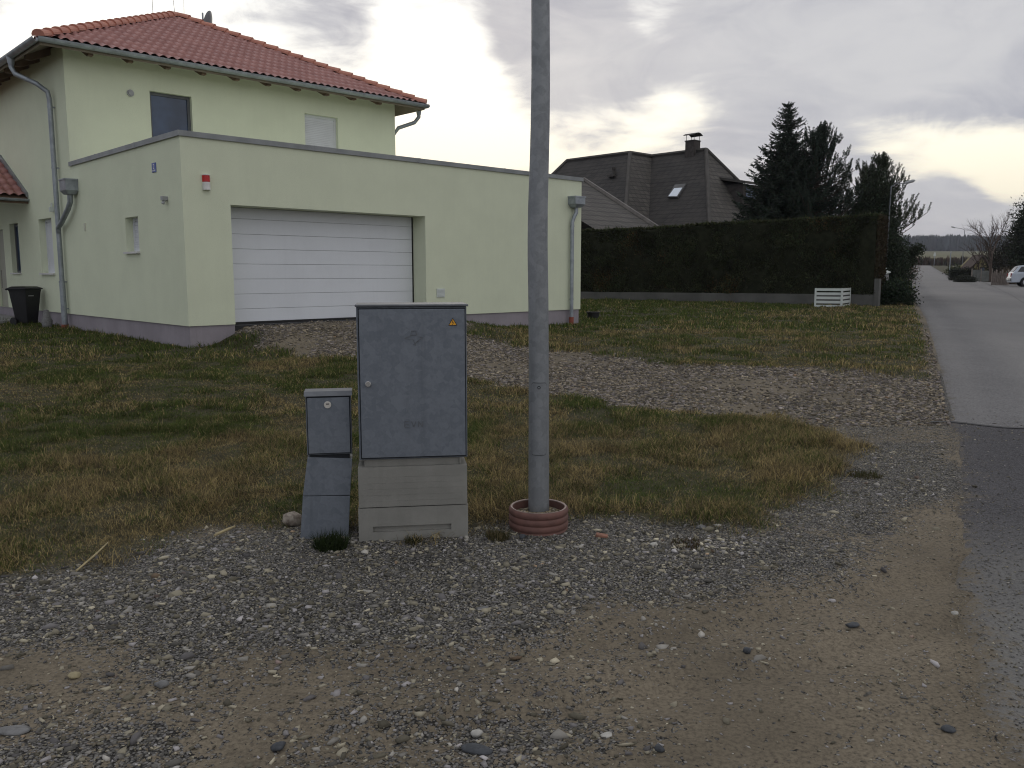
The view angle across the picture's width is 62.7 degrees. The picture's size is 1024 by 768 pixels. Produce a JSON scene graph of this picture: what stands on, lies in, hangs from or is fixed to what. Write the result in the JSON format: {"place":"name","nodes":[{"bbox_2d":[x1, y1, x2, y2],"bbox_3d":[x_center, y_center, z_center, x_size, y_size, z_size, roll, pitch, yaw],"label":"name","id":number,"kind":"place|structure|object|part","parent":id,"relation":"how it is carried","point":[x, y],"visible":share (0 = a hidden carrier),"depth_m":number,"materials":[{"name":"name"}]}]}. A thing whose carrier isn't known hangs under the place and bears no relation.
{"place":"outdoors","nodes":[
{"label":"outdoors","id":0,"kind":"place"},
{"bbox_2d":[0,314,14,322],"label":"path","id":1,"kind":"structure","parent":0,"point":[8,317],"depth_m":21.44,"materials":[{"name":"concrete"}]},
{"bbox_2d":[0,251,1015,767],"bbox_3d":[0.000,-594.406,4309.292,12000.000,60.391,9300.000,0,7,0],"label":"ground","id":2,"kind":"structure","parent":0,"point":[770,741],"depth_m":3.75,"materials":[{"name":"grey gravel"}]},
{"bbox_2d":[0,725,30,735],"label":"stone","id":3,"kind":"object","parent":2,"relation":"on","point":[14,730],"visible":1,"depth_m":2.94,"materials":[{"name":"grey stone"}]},
{"bbox_2d":[5,286,42,325],"bbox_3d":[-11.632,-1.866,20.095,0.636,0.930,0.505,2,8,17],"label":"wheelie bin","id":4,"kind":"object","parent":2,"relation":"on","point":[25,301],"visible":0.94,"depth_m":19.94,"materials":[{"name":"black plastic"}]},
{"bbox_2d":[41,309,52,327],"bbox_3d":[-10.775,-1.509,19.479,0.240,0.430,0.240,0,7,0],"label":"garden pot","id":5,"kind":"object","parent":2,"relation":"on","point":[46,320],"visible":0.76,"depth_m":19.41,"materials":[{"name":"grey stone"}]},
{"bbox_2d":[67,671,80,678],"bbox_3d":[-1.746,1.163,3.350,0.048,0.026,0.040,0,7,0],"label":"stone","id":6,"kind":"object","parent":2,"relation":"on","point":[73,675],"visible":1,"depth_m":3.35,"materials":[{"name":"beige stone"}]},
{"bbox_2d":[154,680,169,688],"bbox_3d":[-1.375,1.180,3.302,0.061,0.032,0.037,0,7,0],"label":"stone","id":7,"kind":"object","parent":2,"relation":"on","point":[161,684],"visible":1,"depth_m":3.29,"materials":[{"name":"grey stone"}]},
{"bbox_2d":[213,525,235,536],"bbox_3d":[-1.754,0.900,5.142,0.023,0.033,0.158,5,9,33],"label":"stick","id":8,"kind":"object","parent":2,"relation":"on","point":[221,532],"visible":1,"depth_m":5.12,"materials":[{"name":"wood"}]},
{"bbox_2d":[270,741,285,751],"bbox_3d":[-0.800,1.237,2.870,0.050,0.030,0.045,0,7,0],"label":"stone","id":9,"kind":"object","parent":2,"relation":"on","point":[277,746],"visible":1,"depth_m":2.86,"materials":[{"name":"grey stone"}]},
{"bbox_2d":[282,511,301,525],"bbox_3d":[-1.391,0.854,5.314,0.113,0.100,0.114,4,8,27],"label":"stone","id":10,"kind":"object","parent":2,"relation":"on","point":[291,518],"visible":0.92,"depth_m":5.28,"materials":[{"name":"beige stone"}]},
{"bbox_2d":[0,11,585,347],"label":"house","id":11,"kind":"structure","parent":2,"relation":"on","point":[320,200],"depth_m":18.13,"materials":[{"name":"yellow paint"}]},
{"bbox_2d":[0,230,8,306],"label":"front door","id":12,"kind":"structure","parent":11,"relation":"in","point":[2,255],"depth_m":23.13,"materials":[{"name":"silver metal"}]},
{"bbox_2d":[10,224,21,273],"bbox_3d":[-12.799,-3.496,21.776,0.230,1.295,0.860,-7,10,-44],"label":"window","id":13,"kind":"structure","parent":11,"relation":"in","point":[15,225],"depth_m":22.03,"materials":[{"name":"black glass"}]},
{"bbox_2d":[39,219,54,274],"bbox_3d":[-10.912,-3.240,19.862,0.260,1.305,1.060,-7,10,-44],"label":"window","id":14,"kind":"structure","parent":11,"relation":"in","point":[48,226],"depth_m":20.10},
{"bbox_2d":[123,218,139,253],"bbox_3d":[-7.144,-2.821,15.980,0.260,0.685,0.710,-7,10,-44],"label":"window","id":15,"kind":"structure","parent":11,"relation":"in","point":[135,220],"depth_m":16.17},
{"bbox_2d":[151,162,155,172],"bbox_3d":[-6.344,-3.834,14.901,0.014,0.165,0.180,-7,10,-44],"label":"house number","id":16,"kind":"object","parent":11,"relation":"attached to","point":[153,167],"visible":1,"depth_m":14.89,"materials":[{"name":"blue ceramic"}]},
{"bbox_2d":[150,92,190,136],"bbox_3d":[-7.973,-5.726,19.650,0.970,2.000,0.060,-7,10,-44],"label":"window","id":17,"kind":"structure","parent":11,"relation":"in","point":[169,113],"depth_m":19.56,"materials":[{"name":"grey glass"}]},
{"bbox_2d":[202,174,210,189],"bbox_3d":[-5.224,-3.455,14.403,0.135,0.262,0.088,-7,10,-44],"label":"alarm beacon","id":18,"kind":"object","parent":11,"relation":"attached to","point":[205,181],"visible":1,"depth_m":14.37,"materials":[{"name":"plastic"}]},
{"bbox_2d":[202,11,211,22],"bbox_3d":[-8.981,-10.377,24.529,0.732,0.984,0.708,-7,10,-44],"label":"satellite dish","id":19,"kind":"object","parent":11,"relation":"attached to","point":[207,17],"visible":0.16,"depth_m":24.39,"materials":[{"name":"metal"}]},
{"bbox_2d":[305,114,335,147],"bbox_3d":[-5.114,-6.090,22.388,1.000,2.010,0.060,-7,10,-44],"label":"window","id":20,"kind":"structure","parent":11,"relation":"in","point":[320,131],"depth_m":22.31,"materials":[{"name":"white plastic"}]},
{"bbox_2d":[231,207,413,323],"bbox_3d":[-3.707,-2.333,16.739,4.326,2.126,0.061,-7,10,-44],"label":"garage door","id":21,"kind":"structure","parent":11,"relation":"in","point":[289,266],"depth_m":16.55,"materials":[{"name":"white metal"}]},
{"bbox_2d":[300,388,352,538],"bbox_3d":[-1.126,0.517,5.095,0.334,0.968,0.174,-1,8,-10],"label":"cabinet","id":22,"kind":"object","parent":2,"relation":"on","point":[326,494],"visible":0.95,"depth_m":5.02,"materials":[{"name":"metal"}]},
{"bbox_3d":[-1.084,0.246,4.987,0.242,0.334,0.017,-1,8,-10],"label":"door","id":23,"kind":"part","parent":22,"relation":"part of","materials":[{"name":"metal"}]},
{"bbox_2d":[307,525,352,552],"bbox_3d":[-1.056,0.900,4.886,0.302,0.135,0.308,7,10,42],"label":"weed","id":24,"kind":"object","parent":2,"relation":"on","point":[324,544],"visible":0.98,"depth_m":4.86,"materials":[{"name":"green plant"}]},
{"bbox_2d":[355,302,467,540],"bbox_3d":[-0.604,0.266,5.106,0.660,1.504,0.360,-1,8,-8],"label":"utility cabinet","id":25,"kind":"object","parent":2,"relation":"on","point":[412,397],"visible":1,"depth_m":4.94,"materials":[{"name":"metal"}]},
{"bbox_3d":[-0.580,0.000,4.908,0.608,0.869,0.032,-1,8,-8],"label":"door","id":26,"kind":"part","parent":25,"relation":"part of","materials":[{"name":"metal"}]},
{"bbox_2d":[400,535,423,544],"bbox_3d":[-0.582,0.919,4.965,0.171,0.072,0.143,4,9,29],"label":"weed","id":27,"kind":"object","parent":2,"relation":"on","point":[410,541],"visible":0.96,"depth_m":4.97,"materials":[{"name":"green plant"}]},
{"bbox_2d":[0,297,932,574],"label":"grass","id":28,"kind":"structure","parent":2,"relation":"on","point":[790,469],"depth_m":7.86,"materials":[{"name":"green plant"}]},
{"bbox_2d":[471,729,482,737],"bbox_3d":[-0.125,1.246,2.995,0.045,0.031,0.035,0,7,0],"label":"stone","id":29,"kind":"object","parent":2,"relation":"on","point":[475,733],"visible":1,"depth_m":2.98,"materials":[{"name":"white stone"}]},
{"bbox_2d":[461,743,492,754],"bbox_3d":[-0.121,1.243,2.865,0.117,0.020,0.057,2,8,14],"label":"stone","id":30,"kind":"object","parent":2,"relation":"on","point":[470,748],"visible":1,"depth_m":2.85,"materials":[{"name":"grey stone"}]},
{"bbox_2d":[483,525,511,541],"bbox_3d":[-0.080,0.895,5.083,0.241,0.105,0.220,0,7,0],"label":"weed","id":31,"kind":"object","parent":2,"relation":"on","point":[500,536],"visible":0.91,"depth_m":5.07,"materials":[{"name":"green plant"}]},
{"bbox_2d":[0,413,1023,767],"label":"gravel","id":32,"kind":"structure","parent":2,"relation":"on","point":[362,629],"depth_m":4.10,"materials":[{"name":"grey gravel"}]},
{"bbox_2d":[75,542,108,571],"bbox_3d":[-2.320,0.956,4.664,0.021,0.063,0.323,1,7,4],"label":"stick","id":33,"kind":"object","parent":32,"relation":"on","point":[89,559],"visible":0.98,"depth_m":4.63,"materials":[{"name":"wood"}]},
{"bbox_2d":[509,499,567,535],"bbox_3d":[0.167,0.851,5.301,0.376,0.174,0.376,0,7,0],"label":"corrugated ring","id":34,"kind":"object","parent":2,"relation":"on","point":[553,520],"visible":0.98,"depth_m":5.16,"materials":[{"name":"plastic"}]},
{"bbox_2d":[528,0,549,511],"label":"street lamp","id":35,"kind":"object","parent":2,"relation":"on","point":[538,451],"visible":0.95,"depth_m":5.13,"materials":[{"name":"metal"}]},
{"bbox_2d":[586,311,599,318],"bbox_3d":[2.229,-1.871,23.115,0.380,0.225,0.380,0,7,0],"label":"plastic tub","id":36,"kind":"object","parent":2,"relation":"on","point":[593,314],"visible":0.84,"depth_m":22.97,"materials":[{"name":"black plastic"}]},
{"bbox_2d":[595,532,607,537],"bbox_3d":[0.545,0.921,5.111,0.072,0.020,0.036,9,15,10],"label":"brick fragment","id":37,"kind":"object","parent":2,"relation":"on","point":[601,535],"visible":1,"depth_m":5.10,"materials":[{"name":"orange brick"}]},
{"bbox_2d":[600,731,611,737],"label":"stone","id":38,"kind":"object","parent":2,"relation":"on","point":[607,734],"visible":1,"depth_m":2.94,"materials":[{"name":"white stone"}]},
{"bbox_2d":[551,132,759,229],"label":"dark house","id":39,"kind":"structure","parent":2,"relation":"on","point":[693,182],"depth_m":46.48,"materials":[{"name":"grey tile"}]},
{"bbox_2d":[654,743,664,752],"bbox_3d":[0.500,1.234,2.856,0.037,0.025,0.036,0,7,0],"label":"stone","id":40,"kind":"object","parent":2,"relation":"on","point":[658,747],"visible":1,"depth_m":2.84,"materials":[{"name":"grey stone"}]},
{"bbox_2d":[671,536,703,549],"bbox_3d":[1.035,0.936,4.973,0.259,0.065,0.226,-7,10,-43],"label":"weed","id":41,"kind":"object","parent":2,"relation":"on","point":[693,545],"visible":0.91,"depth_m":4.97,"materials":[{"name":"green plant"}]},
{"bbox_2d":[696,525,705,528],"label":"stone","id":42,"kind":"object","parent":2,"relation":"on","point":[700,526],"visible":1,"depth_m":5.25,"materials":[{"name":"grey stone"}]},
{"bbox_2d":[580,279,880,305],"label":"garden wall","id":43,"kind":"structure","parent":2,"relation":"on","point":[858,299],"depth_m":30.72,"materials":[{"name":"concrete"}]},
{"bbox_2d":[580,211,888,294],"bbox_3d":[7.294,-4.866,32.188,12.969,2.998,1.709,5,9,34],"label":"hedge","id":44,"kind":"object","parent":2,"relation":"on","point":[803,255],"visible":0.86,"depth_m":30.63,"materials":[{"name":"green plant"}]},
{"bbox_2d":[743,647,750,653],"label":"stone","id":45,"kind":"object","parent":2,"relation":"on","point":[746,650],"visible":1,"depth_m":3.59,"materials":[{"name":"grey stone"}]},
{"bbox_2d":[723,102,842,221],"bbox_3d":[11.271,-7.199,34.737,6.672,8.762,7.191,0,7,0],"label":"spruce tree","id":46,"kind":"object","parent":2,"relation":"on","point":[777,170],"visible":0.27,"depth_m":34.08,"materials":[{"name":"green plant"}]},
{"bbox_2d":[754,120,885,219],"bbox_3d":[12.234,-6.973,34.450,5.046,7.365,5.464,-5,9,-32],"label":"pine tree","id":47,"kind":"object","parent":2,"relation":"on","point":[818,142],"visible":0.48,"depth_m":33.61,"materials":[{"name":"green plant"}]},
{"bbox_2d":[814,288,850,306],"bbox_3d":[10.902,-2.830,27.802,1.904,0.685,0.717,-5,9,-33],"label":"slatted fence","id":48,"kind":"object","parent":2,"relation":"on","point":[841,301],"visible":0.81,"depth_m":27.47,"materials":[{"name":"white paint"}]},
{"bbox_2d":[845,622,859,627],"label":"stone","id":49,"kind":"object","parent":2,"relation":"on","point":[852,624],"visible":1,"depth_m":3.81,"materials":[{"name":"grey stone"}]},
{"bbox_2d":[846,469,885,479],"bbox_3d":[2.740,0.691,6.519,0.292,0.074,0.274,-4,8,-26],"label":"weed","id":50,"kind":"object","parent":2,"relation":"on","point":[861,474],"visible":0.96,"depth_m":6.50,"materials":[{"name":"green plant"}]},
{"bbox_2d":[837,160,922,294],"bbox_3d":[14.308,-6.062,33.608,4.001,5.622,3.960,0,7,0],"label":"conical evergreen","id":51,"kind":"object","parent":2,"relation":"on","point":[878,188],"visible":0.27,"depth_m":32.87,"materials":[{"name":"green plant"}]},
{"bbox_2d":[838,151,931,235],"bbox_3d":[16.265,-6.997,37.479,4.210,6.584,4.266,0,7,0],"label":"evergreen tree","id":52,"kind":"object","parent":2,"relation":"on","point":[884,158],"visible":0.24,"depth_m":37.01,"materials":[{"name":"green plant"}]},
{"bbox_2d":[885,179,914,269],"bbox_3d":[15.021,-5.509,32.684,0.939,4.754,0.122,2,8,13],"label":"street lamp","id":53,"kind":"object","parent":2,"relation":"on","point":[910,181],"visible":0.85,"depth_m":32.50,"materials":[{"name":"metal"}]},
{"bbox_2d":[880,274,923,305],"bbox_3d":[13.234,-3.279,29.556,2.326,1.222,1.873,0,7,0],"label":"shrub","id":54,"kind":"object","parent":2,"relation":"on","point":[895,292],"visible":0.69,"depth_m":29.03,"materials":[{"name":"green plant"}]},
{"bbox_2d":[895,232,926,269],"bbox_3d":[17.679,-5.487,38.810,2.634,3.011,2.212,-3,8,-24],"label":"evergreen tree","id":55,"kind":"object","parent":2,"relation":"on","point":[916,250],"visible":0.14,"depth_m":38.32,"materials":[{"name":"green plant"}]},
{"bbox_2d":[909,266,921,283],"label":"shrub","id":56,"kind":"object","parent":2,"relation":"on","point":[915,273],"visible":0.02,"depth_m":54.76,"materials":[{"name":"green plant"}]},
{"bbox_2d":[941,724,956,732],"bbox_3d":[1.543,1.220,2.972,0.050,0.021,0.043,-4,8,-25],"label":"stone","id":57,"kind":"object","parent":2,"relation":"on","point":[948,728],"visible":1,"depth_m":2.96,"materials":[{"name":"grey stone"}]},
{"bbox_2d":[942,262,961,274],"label":"shrub","id":58,"kind":"object","parent":2,"relation":"on","point":[951,267],"visible":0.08,"depth_m":104.88,"materials":[{"name":"green plant"}]},
{"bbox_2d":[903,234,1012,250],"bbox_3d":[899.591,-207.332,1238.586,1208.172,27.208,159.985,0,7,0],"label":"forest","id":59,"kind":"object","parent":2,"relation":"on","point":[948,242],"visible":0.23,"depth_m":1169.58,"materials":[{"name":"green plant"}]},
{"bbox_2d":[951,226,964,263],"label":"street lamp","id":60,"kind":"object","parent":2,"relation":"on","point":[963,242],"visible":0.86,"depth_m":102.63,"materials":[{"name":"metal"}]},
{"bbox_2d":[914,255,1003,265],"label":"brush","id":61,"kind":"object","parent":2,"relation":"on","point":[930,261],"visible":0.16,"depth_m":223.24,"materials":[{"name":"brown plant"}]},
{"bbox_2d":[945,266,982,279],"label":"box hedge","id":62,"kind":"object","parent":2,"relation":"on","point":[956,272],"visible":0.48,"depth_m":77.09,"materials":[{"name":"green plant"}]},
{"bbox_2d":[951,273,979,281],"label":"box hedge","id":63,"kind":"object","parent":2,"relation":"on","point":[966,278],"visible":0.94,"depth_m":70.27,"materials":[{"name":"green plant"}]},
{"bbox_2d":[960,242,992,269],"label":"bare tree","id":64,"kind":"object","parent":2,"relation":"on","point":[979,261],"visible":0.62,"depth_m":77.16,"materials":[{"name":"brown plant"}]},
{"bbox_2d":[960,255,992,270],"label":"cabin","id":65,"kind":"object","parent":2,"relation":"on","point":[969,262],"visible":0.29,"depth_m":97.38,"materials":[{"name":"brown wood"}]},
{"bbox_2d":[971,268,992,280],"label":"garden gate","id":66,"kind":"structure","parent":2,"relation":"on","point":[980,275],"depth_m":73.36,"materials":[{"name":"grey metal"}]},
{"bbox_2d":[942,422,1023,767],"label":"road patch","id":67,"kind":"object","parent":2,"relation":"on","point":[974,454],"visible":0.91,"depth_m":4.56,"materials":[{"name":"grey asphalt"}]},
{"bbox_2d":[964,209,1011,281],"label":"bare tree","id":68,"kind":"object","parent":2,"relation":"on","point":[989,249],"visible":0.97,"depth_m":73.03,"materials":[{"name":"brown plant"}]},
{"bbox_2d":[975,228,1020,281],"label":"dark shrub","id":69,"kind":"object","parent":2,"relation":"on","point":[996,259],"visible":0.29,"depth_m":74.98,"materials":[{"name":"green plant"}]},
{"bbox_2d":[991,270,1009,284],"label":"picket fence","id":70,"kind":"object","parent":2,"relation":"on","point":[998,279],"visible":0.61,"depth_m":61.03,"materials":[{"name":"brown wood"}]},
{"bbox_2d":[995,266,1015,283],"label":"shrub","id":71,"kind":"object","parent":2,"relation":"on","point":[1005,272],"visible":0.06,"depth_m":64.35,"materials":[{"name":"green plant"}]},
{"bbox_2d":[999,195,1023,271],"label":"evergreen tree","id":72,"kind":"object","parent":2,"relation":"on","point":[1016,252],"visible":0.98,"depth_m":61.11,"materials":[{"name":"green plant"}]},
{"bbox_2d":[0,0,1023,237],"label":"sky","id":73,"kind":"structure","parent":0,"point":[935,86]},
{"bbox_2d":[234,319,950,426],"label":"driveway gravel","id":74,"kind":"structure","parent":0,"point":[477,349],"depth_m":10.94,"materials":[{"name":"grey gravel"}]},
{"bbox_2d":[910,265,1023,428],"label":"road","id":75,"kind":"structure","parent":0,"point":[976,329],"depth_m":15.65,"materials":[{"name":"grey asphalt"}]},
{"bbox_2d":[930,421,1023,427],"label":"road seam","id":76,"kind":"object","parent":75,"relation":"on","point":[977,424],"visible":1,"depth_m":8.32,"materials":[{"name":"grey asphalt"}]},
{"bbox_2d":[1006,265,1023,286],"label":"parked car","id":77,"kind":"object","parent":75,"relation":"on","point":[1015,274],"visible":1,"depth_m":56.18,"materials":[{"name":"silver metal"}]}
]}

